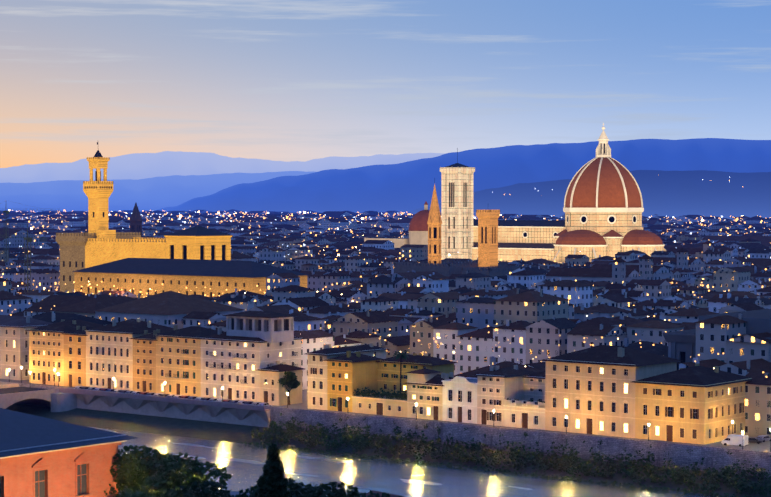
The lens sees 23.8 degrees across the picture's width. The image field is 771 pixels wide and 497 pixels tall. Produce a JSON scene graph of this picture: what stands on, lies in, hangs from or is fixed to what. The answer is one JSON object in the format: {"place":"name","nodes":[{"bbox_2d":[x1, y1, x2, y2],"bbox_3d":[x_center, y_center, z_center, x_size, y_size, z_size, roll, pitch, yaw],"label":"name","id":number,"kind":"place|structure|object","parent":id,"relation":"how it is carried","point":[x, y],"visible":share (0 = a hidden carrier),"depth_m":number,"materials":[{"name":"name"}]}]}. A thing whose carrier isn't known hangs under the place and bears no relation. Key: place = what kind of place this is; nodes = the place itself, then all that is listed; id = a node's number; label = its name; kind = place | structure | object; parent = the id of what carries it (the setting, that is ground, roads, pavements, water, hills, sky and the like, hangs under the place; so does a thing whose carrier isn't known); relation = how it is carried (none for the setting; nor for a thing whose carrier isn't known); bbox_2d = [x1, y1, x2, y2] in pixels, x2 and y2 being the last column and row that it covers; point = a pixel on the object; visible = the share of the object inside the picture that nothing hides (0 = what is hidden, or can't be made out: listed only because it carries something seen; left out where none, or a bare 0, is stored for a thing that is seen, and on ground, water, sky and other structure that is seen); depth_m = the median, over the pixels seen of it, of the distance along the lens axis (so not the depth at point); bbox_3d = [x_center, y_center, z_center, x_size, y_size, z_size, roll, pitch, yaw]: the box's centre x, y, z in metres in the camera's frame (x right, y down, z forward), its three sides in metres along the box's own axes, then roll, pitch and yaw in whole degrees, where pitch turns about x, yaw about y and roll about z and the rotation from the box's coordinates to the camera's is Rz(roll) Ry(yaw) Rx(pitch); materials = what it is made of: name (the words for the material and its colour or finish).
{"place":"outdoors","nodes":[
{"label":"outdoors","id":0,"kind":"place"},
{"bbox_2d":[0,194,177,212],"bbox_3d":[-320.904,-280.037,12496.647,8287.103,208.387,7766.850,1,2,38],"label":"hill","id":1,"kind":"structure","parent":0,"point":[60,202],"depth_m":12775.82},
{"bbox_2d":[0,171,314,205],"bbox_3d":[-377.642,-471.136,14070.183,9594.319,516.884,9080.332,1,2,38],"label":"hill","id":2,"kind":"structure","parent":0,"point":[172,189],"depth_m":15228.55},
{"bbox_2d":[0,151,445,182],"bbox_3d":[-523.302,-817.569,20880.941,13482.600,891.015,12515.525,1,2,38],"label":"hill","id":3,"kind":"structure","parent":0,"point":[135,166],"depth_m":23014.06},
{"bbox_2d":[0,379,770,496],"bbox_3d":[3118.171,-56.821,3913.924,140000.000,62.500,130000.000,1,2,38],"label":"embankment wall","id":4,"kind":"structure","parent":0,"point":[712,454],"depth_m":462.25,"materials":[{"name":"grey stone"}]},
{"bbox_2d":[1,223,46,291],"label":"tower crane","id":5,"kind":"object","parent":4,"relation":"on","point":[29,239],"visible":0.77,"depth_m":879.41,"materials":[{"name":"brown"}]},
{"bbox_2d":[0,315,52,379],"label":"building","id":6,"kind":"structure","parent":4,"relation":"on","point":[14,345],"depth_m":592.10,"materials":[{"name":"paint"}]},
{"bbox_2d":[0,201,58,261],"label":"tower crane","id":7,"kind":"object","parent":4,"relation":"on","point":[7,212],"visible":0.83,"depth_m":1220.94,"materials":[{"name":"brown"}]},
{"bbox_2d":[0,408,137,496],"bbox_3d":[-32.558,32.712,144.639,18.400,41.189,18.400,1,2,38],"label":"red villa","id":8,"kind":"object","parent":4,"relation":"on","point":[43,457],"visible":1,"depth_m":141.31,"materials":[{"name":"paint"}]},
{"bbox_2d":[0,382,270,426],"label":"bridge","id":9,"kind":"structure","parent":4,"relation":"on","point":[61,399],"depth_m":535.19,"materials":[{"name":"stone"}]},
{"bbox_2d":[129,203,142,236],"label":"spire","id":10,"kind":"structure","parent":4,"relation":"on","point":[135,220],"depth_m":1540.41,"materials":[{"name":"stone"}]},
{"bbox_2d":[56,142,307,297],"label":"palace","id":11,"kind":"structure","parent":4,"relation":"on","point":[191,259],"depth_m":968.15,"materials":[{"name":"yellow stone"}]},
{"bbox_2d":[104,443,413,496],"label":"trees","id":12,"kind":"object","parent":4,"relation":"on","point":[146,472],"visible":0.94,"depth_m":134.89,"materials":[{"name":"green plant"}]},
{"bbox_2d":[258,402,271,405],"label":"parked car","id":13,"kind":"object","parent":4,"relation":"on","point":[265,404],"visible":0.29,"depth_m":509.43,"materials":[{"name":"grey paint"}]},
{"bbox_2d":[0,209,770,437],"bbox_3d":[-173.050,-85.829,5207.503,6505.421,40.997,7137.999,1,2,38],"label":"city buildings","id":14,"kind":"structure","parent":4,"relation":"on","point":[536,311],"depth_m":741.72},
{"bbox_2d":[1,179,770,377],"bbox_3d":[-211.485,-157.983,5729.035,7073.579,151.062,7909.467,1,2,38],"label":"city lights","id":15,"kind":"object","parent":4,"relation":"on","point":[356,247],"visible":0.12,"depth_m":2252.28,"materials":[{"name":"orange"}]},
{"bbox_2d":[366,490,405,496],"bbox_3d":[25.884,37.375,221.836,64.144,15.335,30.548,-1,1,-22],"label":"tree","id":16,"kind":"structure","parent":4,"relation":"on","point":[391,495],"depth_m":222.08,"materials":[{"name":"plant"}]},
{"bbox_2d":[26,311,751,444],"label":"riverfront buildings","id":17,"kind":"structure","parent":4,"relation":"on","point":[604,390],"depth_m":498.09,"materials":[{"name":"paint"}]},
{"bbox_2d":[8,366,770,451],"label":"street lamps","id":18,"kind":"object","parent":4,"relation":"on","point":[347,399],"visible":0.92,"depth_m":500.66,"materials":[{"name":"black metal"}]},
{"bbox_2d":[364,202,429,247],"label":"domed chapel","id":19,"kind":"structure","parent":4,"relation":"on","point":[418,230],"depth_m":1628.42,"materials":[{"name":"beige stone"}]},
{"bbox_2d":[277,350,544,404],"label":"town trees","id":20,"kind":"object","parent":4,"relation":"on","point":[289,381],"visible":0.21,"depth_m":497.42,"materials":[{"name":"green plant"}]},
{"bbox_2d":[427,184,441,263],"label":"church spire","id":21,"kind":"structure","parent":4,"relation":"on","point":[434,222],"depth_m":1010.62,"materials":[{"name":"orange"}]},
{"bbox_2d":[440,148,474,259],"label":"bell tower","id":22,"kind":"structure","parent":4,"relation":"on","point":[457,209],"depth_m":1337.90,"materials":[{"name":"stone"}]},
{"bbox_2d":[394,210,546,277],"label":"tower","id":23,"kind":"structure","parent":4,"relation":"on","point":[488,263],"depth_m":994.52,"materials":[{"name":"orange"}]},
{"bbox_2d":[238,413,770,496],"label":"riverbank bushes","id":24,"kind":"object","parent":4,"relation":"on","point":[567,463],"visible":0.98,"depth_m":441.32,"materials":[{"name":"green plant"}]},
{"bbox_2d":[470,123,665,263],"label":"cathedral","id":25,"kind":"structure","parent":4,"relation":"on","point":[603,209],"depth_m":1277.34,"materials":[{"name":"stone"}]},
{"bbox_2d":[663,309,770,362],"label":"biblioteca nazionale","id":26,"kind":"structure","parent":4,"relation":"on","point":[683,345],"depth_m":493.64,"materials":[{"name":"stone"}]},
{"bbox_2d":[721,434,747,446],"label":"white van","id":27,"kind":"object","parent":4,"relation":"on","point":[737,440],"visible":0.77,"depth_m":428.09,"materials":[{"name":"white paint"}]},
{"bbox_2d":[748,437,762,443],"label":"car","id":28,"kind":"object","parent":4,"relation":"on","point":[753,440],"visible":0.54,"depth_m":432.14,"materials":[{"name":"grey paint"}]},
{"bbox_2d":[757,435,770,441],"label":"car","id":29,"kind":"object","parent":4,"relation":"on","point":[764,438],"visible":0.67,"depth_m":435.72,"materials":[{"name":"grey paint"}]},
{"bbox_2d":[0,0,770,167],"label":"sky","id":30,"kind":"structure","parent":0,"point":[274,80],"materials":[{"name":"blue"}]},
{"bbox_2d":[86,426,722,496],"bbox_3d":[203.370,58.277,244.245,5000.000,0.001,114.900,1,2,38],"label":"river water","id":31,"kind":"structure","parent":0,"point":[243,464],"depth_m":433.19,"materials":[{"name":"teal liquid"}]},
{"bbox_2d":[154,138,770,213],"bbox_3d":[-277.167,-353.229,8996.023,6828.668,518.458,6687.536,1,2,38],"label":"hill","id":32,"kind":"structure","parent":0,"point":[405,187],"depth_m":9710.81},
{"bbox_2d":[404,170,770,220],"bbox_3d":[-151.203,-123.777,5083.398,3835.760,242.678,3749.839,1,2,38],"label":"hill","id":33,"kind":"structure","parent":0,"point":[669,194],"depth_m":5294.22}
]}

